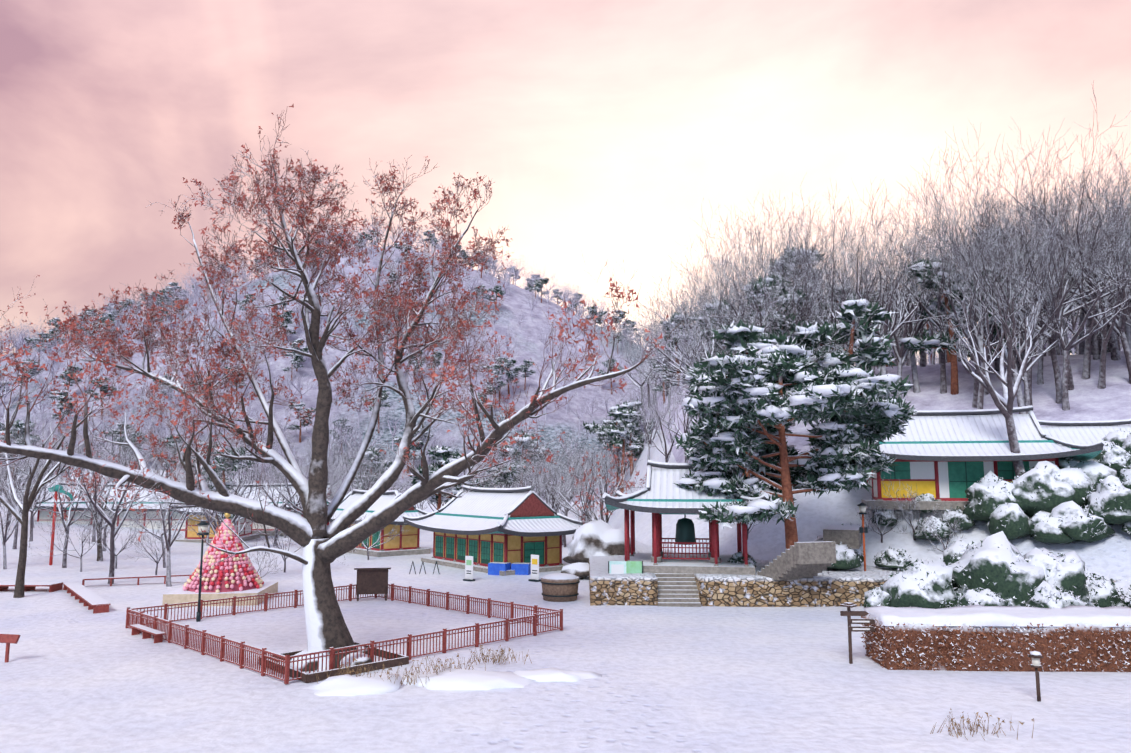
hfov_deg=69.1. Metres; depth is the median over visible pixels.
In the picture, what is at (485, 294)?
tree
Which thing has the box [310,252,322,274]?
tree
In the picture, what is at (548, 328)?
tree
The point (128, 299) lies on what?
tree
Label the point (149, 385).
tree
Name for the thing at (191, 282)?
tree
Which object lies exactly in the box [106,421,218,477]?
tree
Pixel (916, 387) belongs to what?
hill tree
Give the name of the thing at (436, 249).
tree
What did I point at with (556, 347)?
tree
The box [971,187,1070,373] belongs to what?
hill tree
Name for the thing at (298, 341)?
tree
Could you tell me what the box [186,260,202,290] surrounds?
tree
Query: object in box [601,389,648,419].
tree
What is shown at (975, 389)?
hill tree
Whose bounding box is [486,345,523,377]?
tree
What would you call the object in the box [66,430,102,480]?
tree
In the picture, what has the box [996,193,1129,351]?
hill tree
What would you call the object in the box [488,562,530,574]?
blue crates
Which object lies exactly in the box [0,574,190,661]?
deck benches
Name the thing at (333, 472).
tree
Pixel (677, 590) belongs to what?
terrace steps
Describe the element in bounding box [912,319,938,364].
tree
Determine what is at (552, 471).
tree
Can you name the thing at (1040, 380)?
hill tree
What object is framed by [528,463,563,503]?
tree
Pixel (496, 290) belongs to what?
tree
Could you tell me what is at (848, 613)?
sign post arrows
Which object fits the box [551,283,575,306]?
tree
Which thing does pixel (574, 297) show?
tree
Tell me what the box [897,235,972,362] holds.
hill tree
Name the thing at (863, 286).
tree
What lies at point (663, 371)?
tree
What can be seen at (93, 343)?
tree
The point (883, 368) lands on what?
hill tree
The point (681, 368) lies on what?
hill tree
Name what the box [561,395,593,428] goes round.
tree
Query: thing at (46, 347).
tree
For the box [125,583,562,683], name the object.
fence
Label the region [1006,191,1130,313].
hill tree
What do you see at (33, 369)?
tree
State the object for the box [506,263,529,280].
tree
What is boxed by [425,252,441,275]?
tree
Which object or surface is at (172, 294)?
tree
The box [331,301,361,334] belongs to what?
tree
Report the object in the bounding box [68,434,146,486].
tree
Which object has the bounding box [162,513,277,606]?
lantern cone
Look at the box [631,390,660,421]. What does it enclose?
tree
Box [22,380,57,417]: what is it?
tree
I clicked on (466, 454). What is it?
tree
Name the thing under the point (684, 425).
tree
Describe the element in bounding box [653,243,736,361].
hill tree
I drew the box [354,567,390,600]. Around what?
dark notice board
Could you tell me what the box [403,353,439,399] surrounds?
tree
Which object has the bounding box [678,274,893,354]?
hill tree
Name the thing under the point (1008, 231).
hill tree
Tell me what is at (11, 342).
tree
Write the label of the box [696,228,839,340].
hill tree
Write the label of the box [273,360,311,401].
tree
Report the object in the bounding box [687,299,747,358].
hill tree
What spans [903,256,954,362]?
hill tree
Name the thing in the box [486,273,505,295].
tree
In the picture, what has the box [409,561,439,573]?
a-frame stands
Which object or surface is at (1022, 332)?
hill tree
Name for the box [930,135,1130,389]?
hill tree
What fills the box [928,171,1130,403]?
hill tree
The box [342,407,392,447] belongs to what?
tree
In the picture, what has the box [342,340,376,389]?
tree
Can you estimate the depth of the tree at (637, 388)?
190.14 m
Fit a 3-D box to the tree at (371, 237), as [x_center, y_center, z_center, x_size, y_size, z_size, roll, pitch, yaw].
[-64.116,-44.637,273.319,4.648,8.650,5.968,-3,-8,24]
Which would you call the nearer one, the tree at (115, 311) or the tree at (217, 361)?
the tree at (217, 361)
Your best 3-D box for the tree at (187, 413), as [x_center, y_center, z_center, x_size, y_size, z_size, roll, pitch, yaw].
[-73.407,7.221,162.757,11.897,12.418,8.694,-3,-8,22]
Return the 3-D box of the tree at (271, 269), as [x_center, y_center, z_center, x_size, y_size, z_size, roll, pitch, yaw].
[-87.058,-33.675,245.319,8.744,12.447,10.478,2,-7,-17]
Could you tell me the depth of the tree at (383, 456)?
130.71 m
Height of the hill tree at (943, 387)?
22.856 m
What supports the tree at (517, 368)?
on the terrain
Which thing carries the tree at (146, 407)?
on the terrain
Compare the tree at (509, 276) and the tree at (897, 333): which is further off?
the tree at (509, 276)
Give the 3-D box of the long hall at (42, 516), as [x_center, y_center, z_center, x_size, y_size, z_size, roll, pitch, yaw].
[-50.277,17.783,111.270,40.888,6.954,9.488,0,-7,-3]
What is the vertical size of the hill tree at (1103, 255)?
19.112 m
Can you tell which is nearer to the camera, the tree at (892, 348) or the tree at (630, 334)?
the tree at (892, 348)
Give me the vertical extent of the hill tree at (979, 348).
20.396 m
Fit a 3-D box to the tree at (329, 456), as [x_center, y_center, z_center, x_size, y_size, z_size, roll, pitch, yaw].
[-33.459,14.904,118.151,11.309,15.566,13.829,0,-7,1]
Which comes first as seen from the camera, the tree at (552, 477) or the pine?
the pine
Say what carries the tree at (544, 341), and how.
on the terrain
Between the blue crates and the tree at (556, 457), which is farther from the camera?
the tree at (556, 457)
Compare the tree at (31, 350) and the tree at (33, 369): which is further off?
the tree at (31, 350)
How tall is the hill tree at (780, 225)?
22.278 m
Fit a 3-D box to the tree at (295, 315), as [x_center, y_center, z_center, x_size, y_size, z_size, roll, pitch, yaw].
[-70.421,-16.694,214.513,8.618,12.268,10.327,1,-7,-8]
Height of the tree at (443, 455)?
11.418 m
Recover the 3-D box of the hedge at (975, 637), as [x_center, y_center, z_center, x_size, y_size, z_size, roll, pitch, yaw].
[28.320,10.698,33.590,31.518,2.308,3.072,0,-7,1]
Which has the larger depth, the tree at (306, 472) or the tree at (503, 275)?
the tree at (503, 275)
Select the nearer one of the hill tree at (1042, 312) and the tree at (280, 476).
the hill tree at (1042, 312)
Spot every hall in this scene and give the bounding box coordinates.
[22,482,332,535]
[329,489,429,556]
[403,485,594,575]
[861,405,1104,509]
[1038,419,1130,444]
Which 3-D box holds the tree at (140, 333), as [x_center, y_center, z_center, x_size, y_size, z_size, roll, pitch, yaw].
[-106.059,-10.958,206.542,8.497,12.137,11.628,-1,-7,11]
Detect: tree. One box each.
[0,103,681,671]
[0,275,84,452]
[0,325,14,357]
[0,329,24,356]
[0,344,160,597]
[0,359,34,412]
[0,372,10,396]
[0,418,57,529]
[0,420,39,488]
[0,422,11,440]
[0,422,62,496]
[0,423,69,522]
[0,426,64,505]
[0,437,73,540]
[0,440,63,548]
[0,441,26,505]
[0,468,33,568]
[1,319,36,354]
[1,379,195,583]
[1,428,128,567]
[2,321,31,352]
[2,323,31,351]
[2,344,44,391]
[3,395,67,446]
[4,456,49,527]
[11,338,55,359]
[12,317,42,354]
[12,359,42,404]
[12,372,81,428]
[14,321,46,357]
[18,406,73,459]
[19,493,117,571]
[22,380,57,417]
[25,332,55,365]
[25,410,55,444]
[26,333,63,371]
[27,441,69,499]
[29,318,57,343]
[30,427,78,482]
[31,416,80,449]
[32,366,58,398]
[35,363,70,398]
[37,355,65,379]
[37,422,105,480]
[37,423,79,467]
[42,344,69,376]
[47,317,65,334]
[47,330,60,354]
[48,389,77,429]
[48,431,132,541]
[48,444,139,560]
[49,334,65,344]
[50,430,83,486]
[59,365,82,400]
[62,318,84,346]
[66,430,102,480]
[66,446,143,550]
[67,394,155,479]
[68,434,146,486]
[70,391,126,437]
[72,321,121,368]
[73,356,104,389]
[77,309,98,334]
[77,423,167,486]
[78,497,155,568]
[79,310,101,333]
[80,442,123,486]
[81,459,228,567]
[83,376,116,419]
[83,404,124,444]
[84,323,99,338]
[85,417,155,463]
[91,355,110,377]
[94,318,116,331]
[96,294,131,326]
[97,312,117,334]
[97,338,138,382]
[97,366,145,401]
[98,302,117,316]
[102,310,122,321]
[102,421,137,462]
[103,295,132,336]
[104,304,144,344]
[104,433,145,483]
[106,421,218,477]
[108,371,136,407]
[108,404,148,428]
[111,301,132,326]
[112,389,143,422]
[113,309,129,329]
[113,418,174,471]
[114,302,145,321]
[115,389,169,429]
[119,431,147,462]
[121,312,166,353]
[123,386,173,433]
[124,314,161,352]
[124,507,191,574]
[125,298,143,322]
[126,383,173,434]
[128,298,159,320]
[128,394,164,442]
[129,406,203,478]
[130,441,209,586]
[131,432,200,482]
[133,365,171,403]
[137,293,152,305]
[138,385,169,421]
[141,289,174,327]
[142,398,182,453]
[144,425,172,461]
[150,435,184,476]
[151,373,175,404]
[152,290,170,308]
[153,306,170,332]
[154,421,289,532]
[156,406,198,455]
[157,375,180,418]
[159,284,196,318]
[159,301,180,329]
[163,286,175,296]
[164,429,291,533]
[165,282,186,296]
[166,394,214,439]
[168,297,180,320]
[170,285,207,320]
[174,440,219,473]
[175,273,211,315]
[175,284,200,309]
[175,429,215,473]
[177,271,204,303]
[177,411,278,496]
[181,289,203,320]
[182,273,201,301]
[185,349,233,374]
[185,446,255,522]
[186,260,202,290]
[187,466,283,538]
[191,336,221,364]
[194,467,234,545]
[198,344,237,391]
[209,322,230,346]
[210,306,239,347]
[215,264,248,304]
[222,262,251,299]
[223,366,240,395]
[223,396,281,450]
[224,283,246,309]
[224,298,255,324]
[226,430,349,545]
[226,444,263,483]
[227,368,244,403]
[228,354,282,401]
[228,397,290,441]
[228,399,275,419]
[229,252,253,288]
[232,294,256,327]
[237,376,265,413]
[237,416,267,449]
[238,300,270,343]
[238,430,381,514]
[238,458,310,486]
[241,317,286,357]
[242,275,262,293]
[245,359,289,394]
[249,364,294,400]
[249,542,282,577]
[250,448,299,486]
[251,288,278,329]
[252,424,353,513]
[253,256,263,278]
[256,505,301,572]
[257,362,306,408]
[257,391,308,448]
[258,421,306,486]
[258,465,336,537]
[259,250,282,281]
[260,458,307,486]
[262,437,341,509]
[271,309,296,342]
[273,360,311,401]
[275,249,284,259]
[276,293,288,313]
[279,356,316,411]
[279,448,344,484]
[280,518,366,565]
[282,350,303,380]
[285,450,355,498]
[286,302,304,334]
[287,401,315,441]
[290,338,308,371]
[290,438,363,485]
[296,328,320,360]
[299,426,367,491]
[307,451,378,500]
[309,238,324,253]
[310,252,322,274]
[310,394,352,442]
[312,413,355,464]
[320,305,333,335]
[324,355,341,388]
[327,425,395,500]
[327,428,438,494]
[327,443,406,498]
[328,417,428,475]
[328,461,338,487]
[329,415,359,453]
[329,418,353,448]
[329,432,390,493]
[329,438,412,487]
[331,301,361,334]
[331,447,401,494]
[332,411,365,457]
[335,374,372,427]
[335,433,411,485]
[337,435,356,457]
[341,446,392,489]
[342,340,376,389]
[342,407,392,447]
[348,372,376,412]
[350,327,392,373]
[350,514,408,559]
[353,357,394,398]
[354,232,367,255]
[355,467,404,494]
[356,256,394,281]
[357,232,380,257]
[360,211,391,245]
[361,237,379,264]
[362,390,392,432]
[364,268,381,287]
[365,229,380,253]
[366,211,394,246]
[370,250,395,285]
[372,449,428,500]
[377,397,415,450]
[381,455,412,494]
[385,244,402,271]
[388,272,399,288]
[389,244,414,271]
[392,431,421,473]
[393,242,411,270]
[394,218,422,245]
[400,457,472,510]
[403,238,429,268]
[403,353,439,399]
[403,476,427,509]
[406,350,425,377]
[408,433,500,491]
[408,444,478,509]
[411,247,429,267]
[412,427,433,468]
[413,227,435,248]
[413,331,444,368]
[417,419,445,462]
[420,284,451,318]
[423,230,434,252]
[424,306,445,334]
[424,426,458,461]
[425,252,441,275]
[427,351,442,373]
[428,241,444,260]
[428,241,451,264]
[429,234,444,255]
[430,238,438,249]
[432,423,459,447]
[436,293,470,332]
[446,270,479,296]
[446,322,487,359]
[448,335,474,363]
[451,444,489,490]
[454,346,481,379]
[455,356,478,388]
[459,250,467,259]
[462,268,486,299]
[462,329,490,365]
[465,331,492,373]
[466,443,526,487]
[470,426,550,493]
[471,288,483,308]
[471,446,532,487]
[472,465,519,491]
[473,296,509,333]
[475,251,488,277]
[475,258,508,286]
[475,288,489,310]
[475,447,563,499]
[476,284,490,310]
[476,387,495,417]
[479,358,511,402]
[481,260,506,286]
[481,340,525,371]
[482,250,504,276]
[482,357,513,401]
[484,425,575,496]
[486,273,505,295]
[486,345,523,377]
[486,375,507,408]
[487,285,505,312]
[488,342,519,369]
[490,325,533,357]
[491,260,525,293]
[491,429,548,486]
[492,263,520,290]
[494,255,516,281]
[496,326,516,348]
[498,276,512,295]
[498,439,570,508]
[499,255,530,285]
[501,362,525,394]
[502,358,520,393]
[503,441,595,509]
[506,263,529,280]
[510,429,623,517]
[510,436,595,503]
[512,307,532,330]
[512,404,544,432]
[512,419,549,453]
[515,419,600,512]
[515,435,615,544]
[516,435,588,510]
[518,262,548,293]
[519,360,535,389]
[520,291,547,319]
[520,365,563,420]
[522,270,540,292]
[524,359,567,407]
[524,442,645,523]
[526,274,539,286]
[527,431,576,499]
[528,268,550,296]
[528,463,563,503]
[529,279,539,297]
[532,268,560,300]
[533,278,549,302]
[533,324,554,353]
[536,285,560,310]
[536,459,589,546]
[538,332,568,374]
[539,320,559,344]
[539,439,603,504]
[542,341,582,378]
[544,282,569,304]
[547,410,586,470]
[549,331,569,355]
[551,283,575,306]
[551,380,584,413]
[551,441,627,519]
[552,448,608,502]
[553,288,562,304]
[554,282,576,308]
[554,299,584,331]
[554,431,627,511]
[554,438,613,520]
[556,354,591,391]
[558,284,588,308]
[561,283,582,310]
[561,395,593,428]
[564,413,646,520]
[566,251,833,375]
[566,467,607,516]
[566,492,602,528]
[568,293,582,311]
[570,307,598,336]
[573,289,592,315]
[576,387,611,422]
[579,327,605,352]
[579,404,639,496]
[582,350,607,390]
[583,313,683,417]
[585,305,606,337]
[586,419,633,489]
[587,298,607,327]
[587,452,627,513]
[591,383,631,419]
[592,313,661,406]
[594,224,780,361]
[594,253,899,395]
[596,358,622,393]
[596,408,644,491]
[600,339,635,382]
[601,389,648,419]
[601,422,648,474]
[607,241,845,473]
[611,332,623,352]
[612,309,630,328]
[616,308,681,396]
[616,380,632,402]
[617,295,689,395]
[617,302,710,345]
[617,343,664,402]
[617,400,656,475]
[619,301,704,408]
[621,321,637,340]
[622,365,653,407]
[623,322,639,348]
[623,393,647,409]
[624,387,672,465]
[625,369,645,395]
[625,371,690,468]
[626,324,650,357]
[626,374,651,410]
[630,288,735,366]
[631,343,683,368]
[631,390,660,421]
[633,359,697,462]
[634,395,660,447]
[637,349,676,399]
[640,329,690,393]
[641,305,707,387]
[643,296,684,381]
[647,290,695,379]
[650,337,721,418]
[651,312,695,385]
[652,363,677,402]
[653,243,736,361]
[661,343,703,368]
[663,196,842,334]
[664,281,735,355]
[664,281,737,346]
[669,194,849,352]
[669,251,740,312]
[670,217,856,346]
[670,240,837,353]
[672,292,764,387]
[673,220,823,359]
[674,274,742,308]
[675,320,709,357]
[677,285,742,348]
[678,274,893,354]
[682,319,798,477]
[684,310,734,353]
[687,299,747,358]
[691,192,844,321]
[692,234,817,313]
[692,294,741,343]
[694,249,771,313]
[696,206,916,348]
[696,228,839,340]
[707,185,883,319]
[707,252,825,309]
[709,179,932,345]
[723,240,844,426]
[730,224,868,297]
[741,517,774,539]
[745,274,814,349]
[749,195,889,324]
[753,253,887,350]
[753,255,862,305]
[758,213,929,350]
[758,216,848,321]
[769,247,824,291]
[785,198,935,370]
[786,218,939,366]
[786,296,910,405]
[788,192,1011,375]
[794,176,939,398]
[794,292,816,325]
[808,208,980,365]
[810,285,865,350]
[817,259,889,323]
[821,197,926,330]
[822,193,994,366]
[830,152,1051,393]
[834,235,908,366]
[835,145,1130,361]
[836,230,951,397]
[853,189,963,392]
[856,494,920,542]
[857,294,935,352]
[860,291,895,341]
[867,270,930,365]
[881,477,953,540]
[885,135,1130,369]
[886,175,1053,369]
[887,159,1040,360]
[887,277,938,364]
[887,329,902,361]
[891,198,1094,408]
[896,182,1092,394]
[897,146,1130,405]
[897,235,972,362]
[898,258,1004,394]
[898,297,937,360]
[901,136,1085,370]
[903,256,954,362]
[905,188,1043,407]
[912,183,1087,276]
[912,212,1058,476]
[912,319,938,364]
[919,514,964,551]
[920,213,1071,376]
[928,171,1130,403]
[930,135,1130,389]
[932,261,1126,413]
[934,187,1084,413]
[943,80,1130,379]
[943,266,1021,380]
[946,120,1130,353]
[946,191,1094,355]
[950,191,1090,302]
[954,237,1073,357]
[956,340,969,360]
[956,341,969,360]
[957,182,1099,356]
[958,185,1026,359]
[959,223,1025,355]
[960,211,1130,410]
[965,194,1073,291]
[967,123,1120,360]
[968,202,1100,355]
[968,211,1111,384]
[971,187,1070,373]
[972,135,1127,354]
[981,202,1090,354]
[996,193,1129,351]
[996,212,1081,355]
[997,156,1130,354]
[1005,140,1129,254]
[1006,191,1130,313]
[1010,165,1130,301]
[1011,171,1129,359]
[1014,163,1130,383]
[1018,194,1130,388]
[1021,187,1117,354]
[1029,240,1079,354]
[1035,166,1130,315]
[1042,194,1126,354]
[1043,306,1076,349]
[1046,176,1128,342]
[1049,169,1130,276]
[1051,131,1130,246]
[1052,170,1130,351]
[1053,157,1130,235]
[1053,165,1130,302]
[1058,303,1086,354]
[1067,213,1130,325]
[1078,183,1130,334]
[1082,191,1130,279]
[1085,209,1130,301]
[1108,167,1130,198]
[1116,314,1119,350]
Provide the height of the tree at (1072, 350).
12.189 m
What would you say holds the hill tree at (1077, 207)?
on the terrain
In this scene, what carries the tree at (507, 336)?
on the terrain
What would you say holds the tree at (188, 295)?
on the terrain
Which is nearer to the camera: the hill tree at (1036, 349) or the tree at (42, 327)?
the hill tree at (1036, 349)
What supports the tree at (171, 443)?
on the terrain
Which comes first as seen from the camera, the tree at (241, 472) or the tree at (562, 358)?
the tree at (241, 472)
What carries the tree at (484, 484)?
on the terrain
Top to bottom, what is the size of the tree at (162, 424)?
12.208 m
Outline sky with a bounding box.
[0,0,1130,364]
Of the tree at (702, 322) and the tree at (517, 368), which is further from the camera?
the tree at (517, 368)
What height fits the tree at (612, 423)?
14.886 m
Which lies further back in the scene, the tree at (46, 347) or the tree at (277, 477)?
the tree at (46, 347)
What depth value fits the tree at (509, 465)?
102.87 m
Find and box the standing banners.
[463,554,540,581]
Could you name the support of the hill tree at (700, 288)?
on the terrain
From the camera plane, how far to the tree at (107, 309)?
259.42 m
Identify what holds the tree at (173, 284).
on the terrain
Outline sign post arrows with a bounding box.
[840,602,874,663]
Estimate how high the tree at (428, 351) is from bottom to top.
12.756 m
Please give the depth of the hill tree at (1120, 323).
73.44 m
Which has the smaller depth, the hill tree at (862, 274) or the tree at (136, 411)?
the hill tree at (862, 274)
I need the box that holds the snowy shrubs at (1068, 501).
[728,431,1130,569]
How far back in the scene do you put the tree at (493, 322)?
235.48 m
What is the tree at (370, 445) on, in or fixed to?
on the terrain
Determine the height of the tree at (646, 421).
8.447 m
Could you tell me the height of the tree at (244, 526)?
8.855 m
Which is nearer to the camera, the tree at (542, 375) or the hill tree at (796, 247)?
the hill tree at (796, 247)
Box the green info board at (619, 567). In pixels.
[608,561,642,573]
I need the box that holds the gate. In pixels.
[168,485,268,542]
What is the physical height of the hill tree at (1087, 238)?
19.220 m
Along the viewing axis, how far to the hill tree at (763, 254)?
90.88 m
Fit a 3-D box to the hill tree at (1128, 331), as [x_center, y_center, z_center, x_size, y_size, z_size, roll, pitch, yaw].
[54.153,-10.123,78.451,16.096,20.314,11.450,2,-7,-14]
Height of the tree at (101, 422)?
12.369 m
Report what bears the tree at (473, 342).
on the terrain
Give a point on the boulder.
(597, 538)
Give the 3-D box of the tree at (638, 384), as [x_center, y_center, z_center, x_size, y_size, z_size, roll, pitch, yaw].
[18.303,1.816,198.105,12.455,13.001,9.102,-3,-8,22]
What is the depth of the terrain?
36.88 m
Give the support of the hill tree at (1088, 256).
on the terrain
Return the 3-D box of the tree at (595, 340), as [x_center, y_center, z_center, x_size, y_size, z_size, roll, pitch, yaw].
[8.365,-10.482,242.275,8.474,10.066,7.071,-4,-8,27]
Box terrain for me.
[0,247,1130,752]
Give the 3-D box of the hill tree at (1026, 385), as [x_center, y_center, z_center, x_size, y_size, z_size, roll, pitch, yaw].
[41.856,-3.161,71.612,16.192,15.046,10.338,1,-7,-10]
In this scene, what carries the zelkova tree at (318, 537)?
on the terrain
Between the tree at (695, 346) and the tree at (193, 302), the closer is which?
the tree at (695, 346)
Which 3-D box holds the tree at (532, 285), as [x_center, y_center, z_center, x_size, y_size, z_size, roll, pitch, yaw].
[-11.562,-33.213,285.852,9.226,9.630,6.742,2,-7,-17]
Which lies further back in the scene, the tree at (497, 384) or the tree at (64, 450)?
the tree at (497, 384)
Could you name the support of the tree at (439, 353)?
on the terrain
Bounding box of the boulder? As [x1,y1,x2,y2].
[561,520,630,576]
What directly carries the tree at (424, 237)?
on the terrain
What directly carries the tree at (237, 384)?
on the terrain
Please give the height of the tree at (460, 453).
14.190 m
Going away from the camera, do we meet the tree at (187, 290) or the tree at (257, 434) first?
the tree at (257, 434)
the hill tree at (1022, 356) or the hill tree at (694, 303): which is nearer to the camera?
the hill tree at (1022, 356)
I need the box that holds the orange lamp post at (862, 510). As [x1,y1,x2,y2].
[857,503,867,570]
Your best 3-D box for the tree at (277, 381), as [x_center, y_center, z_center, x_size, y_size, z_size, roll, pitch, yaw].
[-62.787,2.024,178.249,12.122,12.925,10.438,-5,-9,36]
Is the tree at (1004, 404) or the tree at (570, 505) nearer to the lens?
the tree at (1004, 404)
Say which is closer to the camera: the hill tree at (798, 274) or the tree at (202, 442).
the hill tree at (798, 274)
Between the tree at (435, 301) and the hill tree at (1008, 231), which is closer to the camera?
the hill tree at (1008, 231)
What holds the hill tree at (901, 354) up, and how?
on the terrain
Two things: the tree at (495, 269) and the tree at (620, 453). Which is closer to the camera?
the tree at (620, 453)
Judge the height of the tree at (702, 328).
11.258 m
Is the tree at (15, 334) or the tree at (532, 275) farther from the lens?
the tree at (532, 275)
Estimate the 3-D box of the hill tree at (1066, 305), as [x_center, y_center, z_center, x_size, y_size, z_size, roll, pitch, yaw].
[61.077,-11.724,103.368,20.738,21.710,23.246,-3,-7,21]
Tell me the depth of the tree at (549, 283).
283.33 m
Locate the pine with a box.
[673,343,918,548]
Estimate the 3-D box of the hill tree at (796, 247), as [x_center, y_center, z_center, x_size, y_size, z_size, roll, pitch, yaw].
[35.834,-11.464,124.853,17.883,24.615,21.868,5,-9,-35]
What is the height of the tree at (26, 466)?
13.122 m
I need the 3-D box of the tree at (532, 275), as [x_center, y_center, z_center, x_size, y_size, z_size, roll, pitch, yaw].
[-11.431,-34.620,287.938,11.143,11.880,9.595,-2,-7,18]
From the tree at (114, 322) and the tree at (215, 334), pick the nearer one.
the tree at (215, 334)
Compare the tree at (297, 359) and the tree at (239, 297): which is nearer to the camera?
the tree at (297, 359)
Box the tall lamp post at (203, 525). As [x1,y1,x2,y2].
[196,521,210,621]
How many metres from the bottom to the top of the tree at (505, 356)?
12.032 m
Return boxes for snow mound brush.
[303,645,1034,739]
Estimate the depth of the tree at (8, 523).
96.58 m
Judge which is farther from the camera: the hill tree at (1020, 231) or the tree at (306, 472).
the tree at (306, 472)
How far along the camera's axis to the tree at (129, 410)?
173.24 m
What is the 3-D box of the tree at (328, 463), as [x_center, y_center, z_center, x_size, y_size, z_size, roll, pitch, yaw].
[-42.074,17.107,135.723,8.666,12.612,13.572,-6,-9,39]
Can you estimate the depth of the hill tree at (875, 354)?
68.62 m
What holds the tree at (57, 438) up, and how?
on the terrain
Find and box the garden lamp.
[1028,651,1043,701]
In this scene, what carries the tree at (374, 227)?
on the terrain
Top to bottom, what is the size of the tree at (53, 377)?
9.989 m
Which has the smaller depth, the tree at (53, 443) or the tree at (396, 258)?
the tree at (53, 443)
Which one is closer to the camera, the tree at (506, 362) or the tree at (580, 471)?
the tree at (580, 471)
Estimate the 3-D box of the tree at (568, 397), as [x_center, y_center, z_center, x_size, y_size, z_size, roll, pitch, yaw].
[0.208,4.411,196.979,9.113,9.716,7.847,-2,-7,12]
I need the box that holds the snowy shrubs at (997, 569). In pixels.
[863,531,1130,608]
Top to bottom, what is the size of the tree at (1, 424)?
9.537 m
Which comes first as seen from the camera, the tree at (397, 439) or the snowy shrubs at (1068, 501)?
the snowy shrubs at (1068, 501)
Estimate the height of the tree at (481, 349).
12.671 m
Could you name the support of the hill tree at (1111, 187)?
on the terrain
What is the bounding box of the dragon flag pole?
[48,485,73,564]
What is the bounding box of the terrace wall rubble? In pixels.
[589,540,1121,606]
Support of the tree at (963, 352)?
on the terrain
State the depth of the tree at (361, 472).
89.81 m
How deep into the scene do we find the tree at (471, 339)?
214.45 m
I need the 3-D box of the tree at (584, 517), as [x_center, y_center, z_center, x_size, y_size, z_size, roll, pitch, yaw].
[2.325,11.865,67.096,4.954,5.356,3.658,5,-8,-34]
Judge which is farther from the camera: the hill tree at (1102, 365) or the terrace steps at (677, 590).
the hill tree at (1102, 365)
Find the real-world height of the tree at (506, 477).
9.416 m
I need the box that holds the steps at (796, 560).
[757,524,861,579]
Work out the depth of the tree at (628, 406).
120.04 m
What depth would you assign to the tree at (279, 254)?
275.52 m
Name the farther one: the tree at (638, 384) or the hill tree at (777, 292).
the tree at (638, 384)
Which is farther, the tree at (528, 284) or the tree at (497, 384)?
the tree at (528, 284)
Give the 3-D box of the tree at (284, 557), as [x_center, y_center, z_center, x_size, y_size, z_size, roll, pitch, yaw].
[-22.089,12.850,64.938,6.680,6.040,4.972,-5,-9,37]
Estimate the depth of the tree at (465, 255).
291.43 m
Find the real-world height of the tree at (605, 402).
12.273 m
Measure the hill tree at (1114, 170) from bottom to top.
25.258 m
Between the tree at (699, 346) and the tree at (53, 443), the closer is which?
the tree at (699, 346)
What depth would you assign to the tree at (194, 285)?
251.81 m
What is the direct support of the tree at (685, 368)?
on the terrain
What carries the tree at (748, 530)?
on the terrain
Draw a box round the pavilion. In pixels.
[602,460,768,574]
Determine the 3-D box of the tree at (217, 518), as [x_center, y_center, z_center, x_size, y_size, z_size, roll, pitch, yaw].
[-25.283,9.184,57.744,9.620,11.675,7.648,-1,-7,5]
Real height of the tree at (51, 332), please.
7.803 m
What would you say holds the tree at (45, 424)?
on the terrain
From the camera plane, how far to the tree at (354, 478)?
107.90 m
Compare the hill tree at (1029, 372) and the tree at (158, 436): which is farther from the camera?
the tree at (158, 436)
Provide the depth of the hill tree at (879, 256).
113.32 m
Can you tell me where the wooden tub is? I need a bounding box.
[540,573,579,601]
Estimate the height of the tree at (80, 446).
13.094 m
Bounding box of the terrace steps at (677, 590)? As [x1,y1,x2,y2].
[654,573,700,606]
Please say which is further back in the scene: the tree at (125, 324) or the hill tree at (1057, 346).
the tree at (125, 324)
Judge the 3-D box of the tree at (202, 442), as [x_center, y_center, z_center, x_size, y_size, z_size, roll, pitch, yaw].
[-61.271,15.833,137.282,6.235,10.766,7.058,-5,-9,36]
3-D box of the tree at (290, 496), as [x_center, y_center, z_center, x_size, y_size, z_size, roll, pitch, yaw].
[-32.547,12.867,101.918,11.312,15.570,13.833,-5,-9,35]
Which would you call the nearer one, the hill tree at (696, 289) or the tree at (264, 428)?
the hill tree at (696, 289)
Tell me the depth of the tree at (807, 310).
92.40 m
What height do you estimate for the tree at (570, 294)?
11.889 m
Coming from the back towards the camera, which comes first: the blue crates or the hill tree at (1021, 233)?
the hill tree at (1021, 233)
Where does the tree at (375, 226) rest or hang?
on the terrain
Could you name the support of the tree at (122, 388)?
on the terrain
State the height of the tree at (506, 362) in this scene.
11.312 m
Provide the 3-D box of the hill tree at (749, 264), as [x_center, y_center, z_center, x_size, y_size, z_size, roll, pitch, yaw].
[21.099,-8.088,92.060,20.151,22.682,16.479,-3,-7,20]
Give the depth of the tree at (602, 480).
129.80 m
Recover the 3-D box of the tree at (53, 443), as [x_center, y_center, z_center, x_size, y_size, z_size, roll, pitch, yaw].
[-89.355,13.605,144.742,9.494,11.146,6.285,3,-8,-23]
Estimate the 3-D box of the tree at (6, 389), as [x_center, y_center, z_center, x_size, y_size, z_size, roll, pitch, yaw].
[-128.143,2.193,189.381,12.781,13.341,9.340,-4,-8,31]
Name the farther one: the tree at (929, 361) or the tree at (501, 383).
the tree at (501, 383)
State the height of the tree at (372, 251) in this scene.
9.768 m
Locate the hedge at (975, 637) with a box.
[860,604,1130,672]
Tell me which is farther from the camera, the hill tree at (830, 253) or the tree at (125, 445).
the tree at (125, 445)
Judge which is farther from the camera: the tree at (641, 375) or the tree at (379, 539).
the tree at (641, 375)
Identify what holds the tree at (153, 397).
on the terrain

